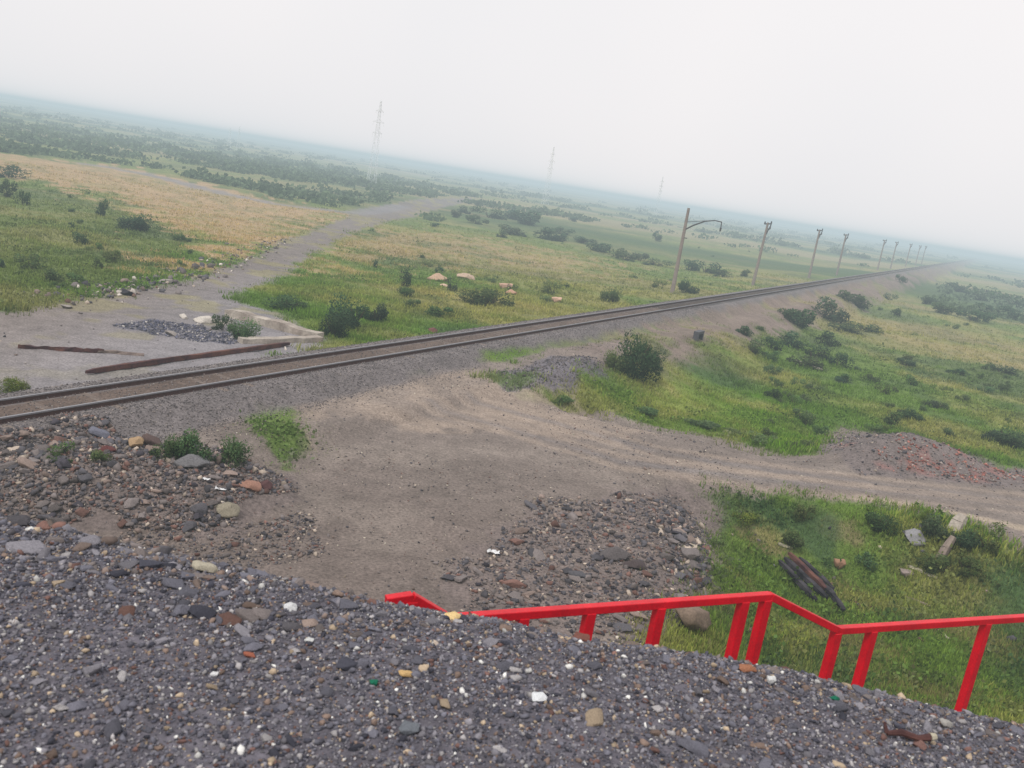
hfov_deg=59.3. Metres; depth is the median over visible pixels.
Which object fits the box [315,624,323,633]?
stone
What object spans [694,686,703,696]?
stone
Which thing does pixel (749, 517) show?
bush
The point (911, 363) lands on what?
bush
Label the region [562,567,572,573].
stone
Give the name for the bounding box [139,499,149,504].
stone
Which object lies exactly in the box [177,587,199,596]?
stone
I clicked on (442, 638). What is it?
stone
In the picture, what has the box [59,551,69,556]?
stone
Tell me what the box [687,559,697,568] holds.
stone
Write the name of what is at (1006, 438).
bush
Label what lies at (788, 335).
bush
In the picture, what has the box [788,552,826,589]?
burnt plank
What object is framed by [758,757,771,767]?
stone
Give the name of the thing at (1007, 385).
bush
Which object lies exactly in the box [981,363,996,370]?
bush
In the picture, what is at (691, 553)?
boulder
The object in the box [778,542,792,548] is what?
pale stick
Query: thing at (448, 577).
stone
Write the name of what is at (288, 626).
stone
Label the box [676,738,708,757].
stone
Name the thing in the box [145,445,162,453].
stone
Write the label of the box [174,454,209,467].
boulder
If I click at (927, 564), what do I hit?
bush
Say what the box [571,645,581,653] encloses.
stone
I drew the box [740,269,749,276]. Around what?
bush
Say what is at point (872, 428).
bush
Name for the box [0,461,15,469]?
stone
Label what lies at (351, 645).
stone
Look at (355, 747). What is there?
stone
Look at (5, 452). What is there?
stone
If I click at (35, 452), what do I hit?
stone
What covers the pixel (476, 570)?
stone
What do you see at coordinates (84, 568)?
stone
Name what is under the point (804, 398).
bush
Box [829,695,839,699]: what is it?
glass shard
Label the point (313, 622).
stone
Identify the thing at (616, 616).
stone
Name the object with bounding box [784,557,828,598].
burnt plank
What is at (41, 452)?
stone
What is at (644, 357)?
bush
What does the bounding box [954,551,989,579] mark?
bush
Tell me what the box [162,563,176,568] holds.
stone
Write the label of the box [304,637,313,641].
stone
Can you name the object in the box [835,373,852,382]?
bush
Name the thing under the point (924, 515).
bush
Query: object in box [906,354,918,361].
bush
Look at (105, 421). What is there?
stone
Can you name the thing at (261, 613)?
stone
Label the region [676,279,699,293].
bush
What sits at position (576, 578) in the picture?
stone
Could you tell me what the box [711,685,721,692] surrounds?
stone
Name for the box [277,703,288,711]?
stone
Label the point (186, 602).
stone
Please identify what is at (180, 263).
bush
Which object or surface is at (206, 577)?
stone
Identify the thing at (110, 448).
boulder
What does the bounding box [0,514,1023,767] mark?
gravel
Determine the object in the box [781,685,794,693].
stone
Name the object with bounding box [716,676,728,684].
stone
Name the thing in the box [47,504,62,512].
stone
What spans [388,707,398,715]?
stone
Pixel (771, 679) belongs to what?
stone
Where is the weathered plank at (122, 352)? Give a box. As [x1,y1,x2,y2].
[97,350,143,355]
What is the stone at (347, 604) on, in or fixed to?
on the ground at (424, 420)
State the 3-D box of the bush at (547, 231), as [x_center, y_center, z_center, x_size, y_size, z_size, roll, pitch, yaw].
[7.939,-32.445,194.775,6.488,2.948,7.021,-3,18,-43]
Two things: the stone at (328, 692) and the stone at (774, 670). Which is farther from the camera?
the stone at (774, 670)
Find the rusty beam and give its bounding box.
[85,342,289,373]
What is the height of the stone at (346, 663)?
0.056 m
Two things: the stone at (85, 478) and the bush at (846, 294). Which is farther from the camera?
the bush at (846, 294)
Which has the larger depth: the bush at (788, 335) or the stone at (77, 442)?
the bush at (788, 335)
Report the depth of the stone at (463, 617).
6.71 m
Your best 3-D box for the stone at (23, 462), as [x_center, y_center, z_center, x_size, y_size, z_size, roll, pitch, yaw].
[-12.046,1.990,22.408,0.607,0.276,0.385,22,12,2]
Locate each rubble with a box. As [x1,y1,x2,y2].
[0,232,325,379]
[0,340,1023,702]
[0,410,325,568]
[841,433,1023,481]
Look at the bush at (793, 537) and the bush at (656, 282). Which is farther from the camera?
the bush at (656, 282)
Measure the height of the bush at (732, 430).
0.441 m
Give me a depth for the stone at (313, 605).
6.49 m
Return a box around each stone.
[0,434,12,440]
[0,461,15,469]
[0,534,9,541]
[0,709,14,716]
[1,449,9,456]
[3,655,18,662]
[5,540,45,554]
[6,463,19,468]
[6,515,30,525]
[7,446,18,450]
[13,581,30,586]
[16,556,33,559]
[17,456,35,468]
[18,468,30,474]
[19,430,29,436]
[26,443,34,448]
[28,457,39,463]
[28,678,47,684]
[31,449,38,455]
[31,450,44,455]
[33,500,49,508]
[35,444,49,451]
[36,520,49,529]
[37,547,50,557]
[38,514,52,520]
[40,452,56,461]
[42,556,66,561]
[42,621,56,628]
[46,536,64,543]
[46,748,57,758]
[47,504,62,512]
[48,517,66,523]
[49,440,57,444]
[50,444,65,452]
[52,455,66,459]
[52,580,65,586]
[52,704,68,710]
[53,436,66,441]
[54,458,69,469]
[57,461,71,468]
[57,475,68,484]
[57,699,67,704]
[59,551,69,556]
[59,581,76,588]
[66,700,87,711]
[70,440,80,445]
[70,563,80,568]
[71,500,83,507]
[72,542,91,551]
[73,436,87,439]
[75,507,89,516]
[77,474,92,482]
[80,534,101,544]
[80,565,93,571]
[82,664,102,675]
[84,758,95,767]
[86,570,99,574]
[91,549,99,554]
[97,438,110,445]
[100,419,109,426]
[104,718,120,738]
[105,460,119,466]
[105,584,118,591]
[110,569,130,577]
[113,454,127,458]
[113,705,120,714]
[117,519,127,528]
[117,560,138,569]
[117,670,126,682]
[118,605,134,615]
[118,699,129,710]
[120,290,132,295]
[120,546,132,552]
[122,613,132,621]
[123,498,139,508]
[125,519,133,525]
[133,548,149,556]
[137,513,146,520]
[138,588,146,592]
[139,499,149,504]
[139,559,162,569]
[140,725,151,732]
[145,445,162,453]
[154,636,168,644]
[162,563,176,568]
[162,578,184,589]
[173,604,190,614]
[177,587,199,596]
[179,600,190,604]
[180,571,194,579]
[181,558,189,564]
[182,521,196,532]
[188,605,215,619]
[189,502,207,512]
[192,560,218,572]
[192,578,200,587]
[193,512,203,519]
[193,572,203,578]
[202,574,215,579]
[205,500,217,506]
[206,683,218,689]
[208,475,219,478]
[210,671,217,676]
[214,590,230,597]
[215,574,228,579]
[215,614,222,623]
[217,562,230,568]
[218,612,241,625]
[223,470,237,475]
[227,696,238,703]
[234,623,249,636]
[235,608,259,622]
[240,572,249,578]
[241,636,254,643]
[242,601,256,607]
[243,642,264,651]
[243,651,255,657]
[247,568,256,574]
[250,585,257,593]
[250,598,260,603]
[252,607,271,620]
[261,733,272,741]
[269,747,278,756]
[274,611,285,615]
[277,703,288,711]
[282,621,302,631]
[283,602,296,611]
[284,734,295,747]
[293,577,302,586]
[302,602,311,605]
[302,618,318,626]
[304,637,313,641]
[305,581,319,587]
[306,602,320,608]
[306,614,317,620]
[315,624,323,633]
[320,687,333,697]
[332,589,343,597]
[335,616,346,623]
[336,656,357,670]
[339,599,358,610]
[348,641,360,649]
[348,743,364,750]
[349,631,362,637]
[356,658,368,667]
[362,631,372,635]
[364,727,378,737]
[367,598,376,603]
[375,610,389,616]
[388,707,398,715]
[390,658,399,665]
[398,670,411,676]
[399,720,419,735]
[403,646,418,651]
[411,655,422,664]
[414,609,422,615]
[418,664,428,671]
[420,621,429,627]
[424,617,440,624]
[425,759,434,765]
[427,273,448,281]
[428,327,437,332]
[439,699,450,708]
[440,574,455,579]
[440,634,446,643]
[444,611,460,619]
[454,575,467,582]
[457,273,474,279]
[460,614,468,621]
[472,567,483,575]
[482,637,498,646]
[492,745,506,752]
[495,661,516,670]
[499,283,512,288]
[499,624,511,630]
[500,640,514,645]
[501,579,526,588]
[506,591,520,598]
[508,538,524,544]
[509,666,521,672]
[509,674,522,680]
[512,527,529,533]
[521,591,535,596]
[524,500,536,509]
[527,548,533,556]
[532,692,546,701]
[533,549,545,560]
[552,297,561,301]
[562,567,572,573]
[568,574,581,581]
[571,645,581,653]
[572,631,589,641]
[574,511,582,516]
[584,687,599,697]
[585,660,601,669]
[585,708,603,726]
[590,554,599,560]
[612,613,627,622]
[612,622,631,631]
[624,641,638,644]
[626,583,637,590]
[629,611,648,620]
[635,624,645,631]
[636,660,649,664]
[638,570,652,577]
[638,581,649,586]
[646,524,657,533]
[649,729,663,736]
[649,746,659,753]
[651,705,662,712]
[658,553,675,560]
[662,654,671,663]
[667,538,678,543]
[671,530,681,534]
[674,533,687,541]
[674,571,685,580]
[674,593,686,596]
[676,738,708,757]
[686,535,695,541]
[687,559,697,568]
[692,577,702,583]
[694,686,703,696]
[704,577,711,582]
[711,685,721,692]
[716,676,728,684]
[739,664,756,672]
[750,742,765,748]
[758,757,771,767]
[766,666,779,673]
[766,675,775,684]
[774,687,789,694]
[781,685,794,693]
[786,729,798,733]
[832,760,845,767]
[833,690,844,700]
[833,700,844,705]
[833,706,848,712]
[842,682,852,689]
[849,695,860,700]
[852,684,869,694]
[853,702,864,708]
[864,747,874,756]
[870,756,881,764]
[874,690,882,698]
[894,722,905,728]
[902,707,916,715]
[912,740,926,750]
[923,719,932,732]
[939,718,952,727]
[985,728,1000,738]
[992,723,1005,728]
[1009,725,1023,734]
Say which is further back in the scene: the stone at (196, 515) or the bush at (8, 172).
the bush at (8, 172)
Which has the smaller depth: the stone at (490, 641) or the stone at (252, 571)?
the stone at (490, 641)
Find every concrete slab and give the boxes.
[61,304,72,307]
[159,279,172,283]
[165,330,176,335]
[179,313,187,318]
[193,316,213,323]
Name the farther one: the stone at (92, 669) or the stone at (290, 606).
the stone at (290, 606)
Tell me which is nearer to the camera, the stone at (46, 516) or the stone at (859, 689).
the stone at (859, 689)
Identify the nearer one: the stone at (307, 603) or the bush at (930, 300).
the stone at (307, 603)
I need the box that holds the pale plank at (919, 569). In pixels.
[908,565,937,578]
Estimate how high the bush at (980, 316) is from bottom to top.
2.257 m
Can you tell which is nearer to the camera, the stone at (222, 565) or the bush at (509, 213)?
the stone at (222, 565)
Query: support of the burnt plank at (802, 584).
on the ground at (424, 420)
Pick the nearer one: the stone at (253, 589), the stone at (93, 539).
the stone at (253, 589)
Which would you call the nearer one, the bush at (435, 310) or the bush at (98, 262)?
the bush at (98, 262)
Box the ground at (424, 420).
[0,96,1023,767]
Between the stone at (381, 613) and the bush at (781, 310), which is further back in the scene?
the bush at (781, 310)
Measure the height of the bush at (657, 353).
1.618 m
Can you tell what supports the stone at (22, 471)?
on the ground at (424, 420)
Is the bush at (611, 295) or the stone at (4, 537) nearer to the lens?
the stone at (4, 537)
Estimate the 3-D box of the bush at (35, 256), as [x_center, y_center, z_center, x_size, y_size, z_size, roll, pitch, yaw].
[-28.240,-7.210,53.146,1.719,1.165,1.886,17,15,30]
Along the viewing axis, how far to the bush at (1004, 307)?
176.96 m
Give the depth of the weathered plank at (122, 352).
37.45 m
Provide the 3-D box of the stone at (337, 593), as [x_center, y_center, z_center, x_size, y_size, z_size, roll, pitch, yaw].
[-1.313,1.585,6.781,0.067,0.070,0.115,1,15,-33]
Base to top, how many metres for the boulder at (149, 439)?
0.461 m
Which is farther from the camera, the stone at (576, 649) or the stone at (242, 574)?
the stone at (242, 574)
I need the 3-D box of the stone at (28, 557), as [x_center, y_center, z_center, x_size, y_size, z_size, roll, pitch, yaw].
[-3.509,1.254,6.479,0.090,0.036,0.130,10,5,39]
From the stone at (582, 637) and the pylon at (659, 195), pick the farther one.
the pylon at (659, 195)
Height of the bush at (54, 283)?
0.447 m
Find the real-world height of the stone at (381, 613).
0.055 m
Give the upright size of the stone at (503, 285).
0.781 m
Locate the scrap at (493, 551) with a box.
[487,548,499,553]
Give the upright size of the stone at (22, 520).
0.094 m
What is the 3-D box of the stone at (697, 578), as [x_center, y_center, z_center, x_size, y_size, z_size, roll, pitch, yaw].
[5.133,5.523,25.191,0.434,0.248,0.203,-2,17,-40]
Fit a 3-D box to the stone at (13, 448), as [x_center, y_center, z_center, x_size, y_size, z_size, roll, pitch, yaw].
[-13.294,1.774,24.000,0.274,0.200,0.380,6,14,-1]
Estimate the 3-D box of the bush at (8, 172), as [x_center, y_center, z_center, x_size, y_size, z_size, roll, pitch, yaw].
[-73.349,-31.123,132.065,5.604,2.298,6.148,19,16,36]
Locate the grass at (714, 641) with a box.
[0,161,1023,723]
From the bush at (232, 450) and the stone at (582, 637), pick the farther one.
the bush at (232, 450)
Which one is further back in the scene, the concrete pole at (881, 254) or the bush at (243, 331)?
the concrete pole at (881, 254)
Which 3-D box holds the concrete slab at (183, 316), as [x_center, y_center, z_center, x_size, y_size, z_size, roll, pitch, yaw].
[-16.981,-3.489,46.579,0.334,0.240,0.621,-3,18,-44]
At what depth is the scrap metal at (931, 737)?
5.88 m
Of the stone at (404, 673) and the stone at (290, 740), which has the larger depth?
the stone at (404, 673)
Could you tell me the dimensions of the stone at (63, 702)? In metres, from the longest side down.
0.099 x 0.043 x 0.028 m
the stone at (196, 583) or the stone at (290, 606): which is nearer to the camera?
the stone at (290, 606)
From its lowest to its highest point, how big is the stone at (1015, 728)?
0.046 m
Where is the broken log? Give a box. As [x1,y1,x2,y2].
[18,344,103,352]
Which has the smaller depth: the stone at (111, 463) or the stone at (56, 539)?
the stone at (56, 539)
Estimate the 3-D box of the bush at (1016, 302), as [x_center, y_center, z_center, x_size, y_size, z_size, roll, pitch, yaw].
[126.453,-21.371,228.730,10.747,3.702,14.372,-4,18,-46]
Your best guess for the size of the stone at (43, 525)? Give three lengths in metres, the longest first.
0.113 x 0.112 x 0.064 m
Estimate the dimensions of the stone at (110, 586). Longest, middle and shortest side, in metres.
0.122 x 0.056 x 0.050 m
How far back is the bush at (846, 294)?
136.85 m
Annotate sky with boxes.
[0,0,1023,261]
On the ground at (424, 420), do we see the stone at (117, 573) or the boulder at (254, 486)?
the stone at (117, 573)
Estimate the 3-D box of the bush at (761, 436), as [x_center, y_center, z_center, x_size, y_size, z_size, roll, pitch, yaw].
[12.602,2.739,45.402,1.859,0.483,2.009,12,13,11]
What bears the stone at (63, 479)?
on the ground at (424, 420)
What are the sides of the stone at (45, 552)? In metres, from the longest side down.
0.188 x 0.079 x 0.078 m
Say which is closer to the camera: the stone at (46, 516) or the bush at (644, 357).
the stone at (46, 516)
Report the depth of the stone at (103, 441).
24.44 m
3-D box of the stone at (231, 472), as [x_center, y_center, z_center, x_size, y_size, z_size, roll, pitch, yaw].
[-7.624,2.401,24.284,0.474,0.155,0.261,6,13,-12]
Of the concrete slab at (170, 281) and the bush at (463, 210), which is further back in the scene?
the bush at (463, 210)
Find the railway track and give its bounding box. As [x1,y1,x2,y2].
[0,259,970,427]
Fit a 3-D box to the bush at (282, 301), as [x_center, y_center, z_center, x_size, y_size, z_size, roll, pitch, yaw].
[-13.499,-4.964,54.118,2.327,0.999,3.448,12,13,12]
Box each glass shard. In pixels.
[369,679,377,685]
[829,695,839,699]
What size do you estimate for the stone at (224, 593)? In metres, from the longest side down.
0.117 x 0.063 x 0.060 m
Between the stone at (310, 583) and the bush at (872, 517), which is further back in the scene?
the bush at (872, 517)
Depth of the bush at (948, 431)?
55.33 m
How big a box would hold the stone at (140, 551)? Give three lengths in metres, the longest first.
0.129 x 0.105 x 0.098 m
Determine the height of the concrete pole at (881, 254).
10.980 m
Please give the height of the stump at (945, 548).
1.211 m
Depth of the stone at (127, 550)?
7.02 m
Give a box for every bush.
[0,164,32,178]
[0,179,19,196]
[0,258,4,267]
[0,375,30,393]
[12,189,30,205]
[13,252,48,269]
[42,439,76,463]
[43,268,63,280]
[48,281,67,287]
[66,272,87,282]
[72,231,89,244]
[89,449,112,462]
[92,257,102,268]
[95,199,109,216]
[95,243,102,249]
[102,250,122,262]
[116,213,154,230]
[149,433,188,459]
[171,428,213,460]
[172,235,185,240]
[174,260,186,266]
[211,314,237,329]
[212,433,252,468]
[226,317,262,338]
[261,294,308,310]
[318,308,352,337]
[325,292,369,329]
[367,302,388,322]
[398,287,414,297]
[399,261,412,286]
[402,299,420,306]
[425,305,454,316]
[435,265,443,273]
[447,275,457,291]
[451,209,462,217]
[454,286,515,306]
[456,205,476,213]
[465,214,489,224]
[473,206,506,219]
[496,228,506,237]
[497,224,527,236]
[503,208,535,219]
[511,209,542,224]
[533,226,565,241]
[539,295,550,301]
[540,279,562,294]
[551,394,575,404]
[554,226,574,234]
[555,233,568,240]
[572,235,597,243]
[586,242,611,252]
[599,287,622,301]
[603,349,628,371]
[608,248,639,261]
[615,328,664,382]
[627,252,649,259]
[633,406,658,415]
[641,257,674,266]
[648,347,666,370]
[650,279,666,288]
[652,232,661,240]
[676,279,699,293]
[683,259,699,270]
[684,418,720,428]
[689,259,722,274]
[706,537,724,548]
[710,268,732,276]
[723,427,744,435]
[732,512,758,527]
[735,325,753,336]
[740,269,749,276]
[740,338,765,354]
[746,430,777,445]
[759,336,784,351]
[761,427,777,435]
[763,350,779,362]
[763,364,782,374]
[764,389,782,397]
[769,378,783,386]
[778,308,800,318]
[778,330,804,348]
[782,528,804,549]
[783,308,817,328]
[785,439,815,447]
[786,355,830,370]
[790,377,806,384]
[791,407,817,419]
[792,503,815,522]
[799,343,835,361]
[800,393,812,402]
[801,413,814,424]
[802,383,823,390]
[811,296,850,322]
[812,424,830,433]
[814,330,842,346]
[827,322,865,335]
[827,352,854,367]
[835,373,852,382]
[836,290,854,301]
[836,376,846,383]
[845,321,882,333]
[852,294,871,309]
[853,551,878,571]
[859,373,880,382]
[864,423,884,432]
[864,510,905,535]
[875,384,889,394]
[882,401,895,407]
[882,411,903,424]
[883,293,898,299]
[890,308,902,315]
[895,274,908,282]
[895,357,917,366]
[897,407,924,421]
[905,374,917,385]
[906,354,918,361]
[912,506,930,521]
[913,552,965,577]
[917,400,947,408]
[919,404,927,411]
[920,512,949,540]
[921,295,936,304]
[931,302,957,314]
[942,427,955,435]
[945,368,970,375]
[949,283,969,293]
[949,527,982,552]
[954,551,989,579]
[955,310,998,321]
[955,394,970,402]
[963,288,998,302]
[969,520,1007,557]
[974,302,1021,318]
[977,386,994,393]
[980,430,998,440]
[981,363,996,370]
[981,429,1023,448]
[986,289,1023,307]
[989,364,1021,376]
[998,383,1010,390]
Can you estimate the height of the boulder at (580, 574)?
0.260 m
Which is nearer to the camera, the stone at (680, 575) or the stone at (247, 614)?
the stone at (247, 614)
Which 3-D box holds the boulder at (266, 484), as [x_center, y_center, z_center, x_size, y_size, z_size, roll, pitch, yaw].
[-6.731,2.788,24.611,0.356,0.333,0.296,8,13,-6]
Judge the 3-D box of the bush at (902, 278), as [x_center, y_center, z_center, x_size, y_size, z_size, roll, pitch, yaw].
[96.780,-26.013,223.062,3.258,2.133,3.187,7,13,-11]
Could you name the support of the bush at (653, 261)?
on the ground at (424, 420)
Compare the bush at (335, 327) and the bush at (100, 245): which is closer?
the bush at (335, 327)
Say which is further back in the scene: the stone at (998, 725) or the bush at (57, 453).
the bush at (57, 453)
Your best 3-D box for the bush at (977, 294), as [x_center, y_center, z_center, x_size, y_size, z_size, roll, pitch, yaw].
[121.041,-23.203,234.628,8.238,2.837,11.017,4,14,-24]
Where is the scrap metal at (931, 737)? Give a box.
[883,722,937,741]
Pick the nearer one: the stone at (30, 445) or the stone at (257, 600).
the stone at (257, 600)
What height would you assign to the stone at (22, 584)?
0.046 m
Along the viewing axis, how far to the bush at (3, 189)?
100.17 m
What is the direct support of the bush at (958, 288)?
on the ground at (424, 420)
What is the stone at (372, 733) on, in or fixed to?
on the ground at (424, 420)
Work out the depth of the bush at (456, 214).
221.00 m
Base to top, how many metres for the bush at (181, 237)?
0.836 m
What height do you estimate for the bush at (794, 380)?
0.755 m
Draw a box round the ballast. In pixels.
[0,300,720,459]
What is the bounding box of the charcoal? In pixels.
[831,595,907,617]
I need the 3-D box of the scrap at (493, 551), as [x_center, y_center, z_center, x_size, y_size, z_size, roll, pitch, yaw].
[-0.485,4.385,23.646,0.356,0.086,0.158,9,13,0]
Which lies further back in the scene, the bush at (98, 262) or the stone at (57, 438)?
the bush at (98, 262)
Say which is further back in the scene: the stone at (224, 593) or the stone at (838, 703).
the stone at (224, 593)
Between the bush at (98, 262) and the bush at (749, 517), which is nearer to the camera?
the bush at (749, 517)
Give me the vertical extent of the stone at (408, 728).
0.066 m
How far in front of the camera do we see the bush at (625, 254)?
169.01 m
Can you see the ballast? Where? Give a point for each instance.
(197, 393)
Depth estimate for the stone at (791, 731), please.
5.73 m
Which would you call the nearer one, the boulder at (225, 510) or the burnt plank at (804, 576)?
the boulder at (225, 510)
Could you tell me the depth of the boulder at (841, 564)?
31.10 m
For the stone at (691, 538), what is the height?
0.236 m
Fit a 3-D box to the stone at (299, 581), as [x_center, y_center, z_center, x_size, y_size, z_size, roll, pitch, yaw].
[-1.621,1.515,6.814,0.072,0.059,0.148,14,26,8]
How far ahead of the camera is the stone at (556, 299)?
77.04 m
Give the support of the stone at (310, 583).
on the ground at (424, 420)
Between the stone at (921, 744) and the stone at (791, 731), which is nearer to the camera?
the stone at (791, 731)
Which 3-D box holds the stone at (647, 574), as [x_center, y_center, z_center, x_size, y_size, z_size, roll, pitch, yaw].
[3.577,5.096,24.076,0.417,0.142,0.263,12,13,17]
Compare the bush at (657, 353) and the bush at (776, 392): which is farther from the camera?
the bush at (776, 392)
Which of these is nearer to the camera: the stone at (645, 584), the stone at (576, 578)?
the stone at (576, 578)
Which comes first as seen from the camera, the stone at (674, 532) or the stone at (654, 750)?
the stone at (654, 750)
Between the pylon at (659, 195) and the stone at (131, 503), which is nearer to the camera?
the stone at (131, 503)
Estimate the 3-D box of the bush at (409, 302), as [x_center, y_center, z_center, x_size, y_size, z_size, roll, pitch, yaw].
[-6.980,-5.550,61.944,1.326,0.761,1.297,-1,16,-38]
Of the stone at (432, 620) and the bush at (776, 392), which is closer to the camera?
the stone at (432, 620)
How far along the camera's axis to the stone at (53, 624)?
5.55 m
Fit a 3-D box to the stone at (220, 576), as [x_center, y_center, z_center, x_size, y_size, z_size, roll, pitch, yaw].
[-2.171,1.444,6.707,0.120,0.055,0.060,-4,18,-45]
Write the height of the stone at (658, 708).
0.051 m
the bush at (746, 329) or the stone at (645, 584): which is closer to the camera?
the stone at (645, 584)
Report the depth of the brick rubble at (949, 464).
40.13 m
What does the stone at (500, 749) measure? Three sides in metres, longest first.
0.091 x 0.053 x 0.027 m
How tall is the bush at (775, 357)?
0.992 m
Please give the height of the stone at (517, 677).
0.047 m
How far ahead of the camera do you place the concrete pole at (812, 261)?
183.23 m
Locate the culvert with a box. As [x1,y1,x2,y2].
[693,330,704,340]
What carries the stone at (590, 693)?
on the ground at (424, 420)
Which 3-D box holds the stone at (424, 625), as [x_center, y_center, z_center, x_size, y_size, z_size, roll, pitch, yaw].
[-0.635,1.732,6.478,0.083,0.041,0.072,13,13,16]
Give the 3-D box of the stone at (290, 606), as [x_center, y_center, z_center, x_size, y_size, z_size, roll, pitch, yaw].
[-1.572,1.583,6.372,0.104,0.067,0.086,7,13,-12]
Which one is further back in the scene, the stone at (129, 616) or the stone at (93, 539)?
the stone at (93, 539)
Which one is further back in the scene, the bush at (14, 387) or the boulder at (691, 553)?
the bush at (14, 387)
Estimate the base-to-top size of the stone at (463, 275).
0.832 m
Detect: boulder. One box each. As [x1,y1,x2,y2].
[88,426,109,437]
[98,445,115,451]
[128,436,143,447]
[142,433,161,445]
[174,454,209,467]
[216,502,239,518]
[238,480,261,491]
[260,480,272,489]
[568,570,585,577]
[599,546,631,560]
[623,559,646,569]
[674,607,711,630]
[680,547,700,559]
[834,558,845,568]
[900,568,913,576]
[903,528,925,546]
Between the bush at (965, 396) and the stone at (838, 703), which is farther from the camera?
the bush at (965, 396)
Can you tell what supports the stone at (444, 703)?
on the ground at (424, 420)
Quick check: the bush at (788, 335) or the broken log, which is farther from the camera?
the bush at (788, 335)
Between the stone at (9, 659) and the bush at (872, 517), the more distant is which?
the bush at (872, 517)
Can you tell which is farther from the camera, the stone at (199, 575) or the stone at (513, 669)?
the stone at (199, 575)
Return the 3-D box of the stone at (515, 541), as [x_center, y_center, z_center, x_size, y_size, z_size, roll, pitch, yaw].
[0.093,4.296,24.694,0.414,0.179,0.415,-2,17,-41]
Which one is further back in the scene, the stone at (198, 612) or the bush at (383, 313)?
the bush at (383, 313)
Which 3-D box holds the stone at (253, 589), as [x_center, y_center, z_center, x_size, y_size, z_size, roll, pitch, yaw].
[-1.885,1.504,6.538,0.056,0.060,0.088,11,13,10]
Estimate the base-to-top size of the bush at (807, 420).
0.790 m
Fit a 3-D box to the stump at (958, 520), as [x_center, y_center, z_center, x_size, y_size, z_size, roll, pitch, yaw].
[15.954,5.112,32.311,0.733,0.930,0.430,-1,16,-38]
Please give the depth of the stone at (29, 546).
6.59 m
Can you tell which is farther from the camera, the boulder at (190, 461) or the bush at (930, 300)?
the bush at (930, 300)
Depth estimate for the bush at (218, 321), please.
45.19 m
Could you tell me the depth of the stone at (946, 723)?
6.21 m
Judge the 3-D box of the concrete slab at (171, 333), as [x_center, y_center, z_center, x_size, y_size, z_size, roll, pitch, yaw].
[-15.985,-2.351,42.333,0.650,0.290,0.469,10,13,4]
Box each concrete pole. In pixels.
[670,208,721,292]
[751,221,771,285]
[807,229,822,277]
[835,233,848,274]
[877,239,886,269]
[890,241,898,268]
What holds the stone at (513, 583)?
on the ground at (424, 420)
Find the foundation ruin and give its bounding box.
[224,309,323,343]
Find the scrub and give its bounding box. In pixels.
[0,105,1023,322]
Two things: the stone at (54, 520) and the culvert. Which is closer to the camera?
the stone at (54, 520)
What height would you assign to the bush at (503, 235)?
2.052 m
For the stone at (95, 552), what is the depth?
6.79 m
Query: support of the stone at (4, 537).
on the ground at (424, 420)
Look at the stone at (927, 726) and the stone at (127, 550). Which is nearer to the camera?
the stone at (927, 726)
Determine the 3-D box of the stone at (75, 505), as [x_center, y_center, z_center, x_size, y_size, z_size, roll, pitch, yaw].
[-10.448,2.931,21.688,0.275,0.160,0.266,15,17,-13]
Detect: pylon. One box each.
[367,100,383,182]
[541,147,554,203]
[655,178,663,214]
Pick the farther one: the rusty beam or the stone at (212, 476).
the rusty beam
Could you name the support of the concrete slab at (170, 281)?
on the ground at (424, 420)
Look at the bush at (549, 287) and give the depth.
83.22 m
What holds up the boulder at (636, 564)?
on the ground at (424, 420)
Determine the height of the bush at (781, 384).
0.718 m
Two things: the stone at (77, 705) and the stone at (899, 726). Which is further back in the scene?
the stone at (899, 726)
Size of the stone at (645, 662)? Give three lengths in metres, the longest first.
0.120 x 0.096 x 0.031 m
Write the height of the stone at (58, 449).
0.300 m
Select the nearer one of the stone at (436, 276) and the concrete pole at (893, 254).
the stone at (436, 276)
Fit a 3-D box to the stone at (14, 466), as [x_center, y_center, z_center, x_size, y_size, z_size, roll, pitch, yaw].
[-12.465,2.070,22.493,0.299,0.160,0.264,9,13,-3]
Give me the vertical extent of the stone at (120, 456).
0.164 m
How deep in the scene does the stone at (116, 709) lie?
4.82 m
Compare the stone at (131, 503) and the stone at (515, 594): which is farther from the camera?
the stone at (131, 503)
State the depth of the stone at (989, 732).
6.24 m
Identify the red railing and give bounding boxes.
[385,591,1023,711]
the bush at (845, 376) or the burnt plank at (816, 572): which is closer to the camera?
the burnt plank at (816, 572)
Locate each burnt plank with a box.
[778,560,817,600]
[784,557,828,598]
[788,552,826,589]
[799,557,836,589]
[810,569,830,594]
[829,586,845,610]
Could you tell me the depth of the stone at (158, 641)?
5.62 m
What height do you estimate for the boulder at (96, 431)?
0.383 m
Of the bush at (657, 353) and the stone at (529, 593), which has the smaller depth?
the stone at (529, 593)
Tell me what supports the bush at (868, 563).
on the ground at (424, 420)
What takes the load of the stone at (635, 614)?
on the ground at (424, 420)
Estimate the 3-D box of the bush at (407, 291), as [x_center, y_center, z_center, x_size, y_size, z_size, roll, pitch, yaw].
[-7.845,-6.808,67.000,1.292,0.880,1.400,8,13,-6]
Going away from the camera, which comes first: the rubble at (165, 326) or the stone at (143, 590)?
the stone at (143, 590)
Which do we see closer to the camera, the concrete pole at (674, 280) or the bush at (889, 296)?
the concrete pole at (674, 280)

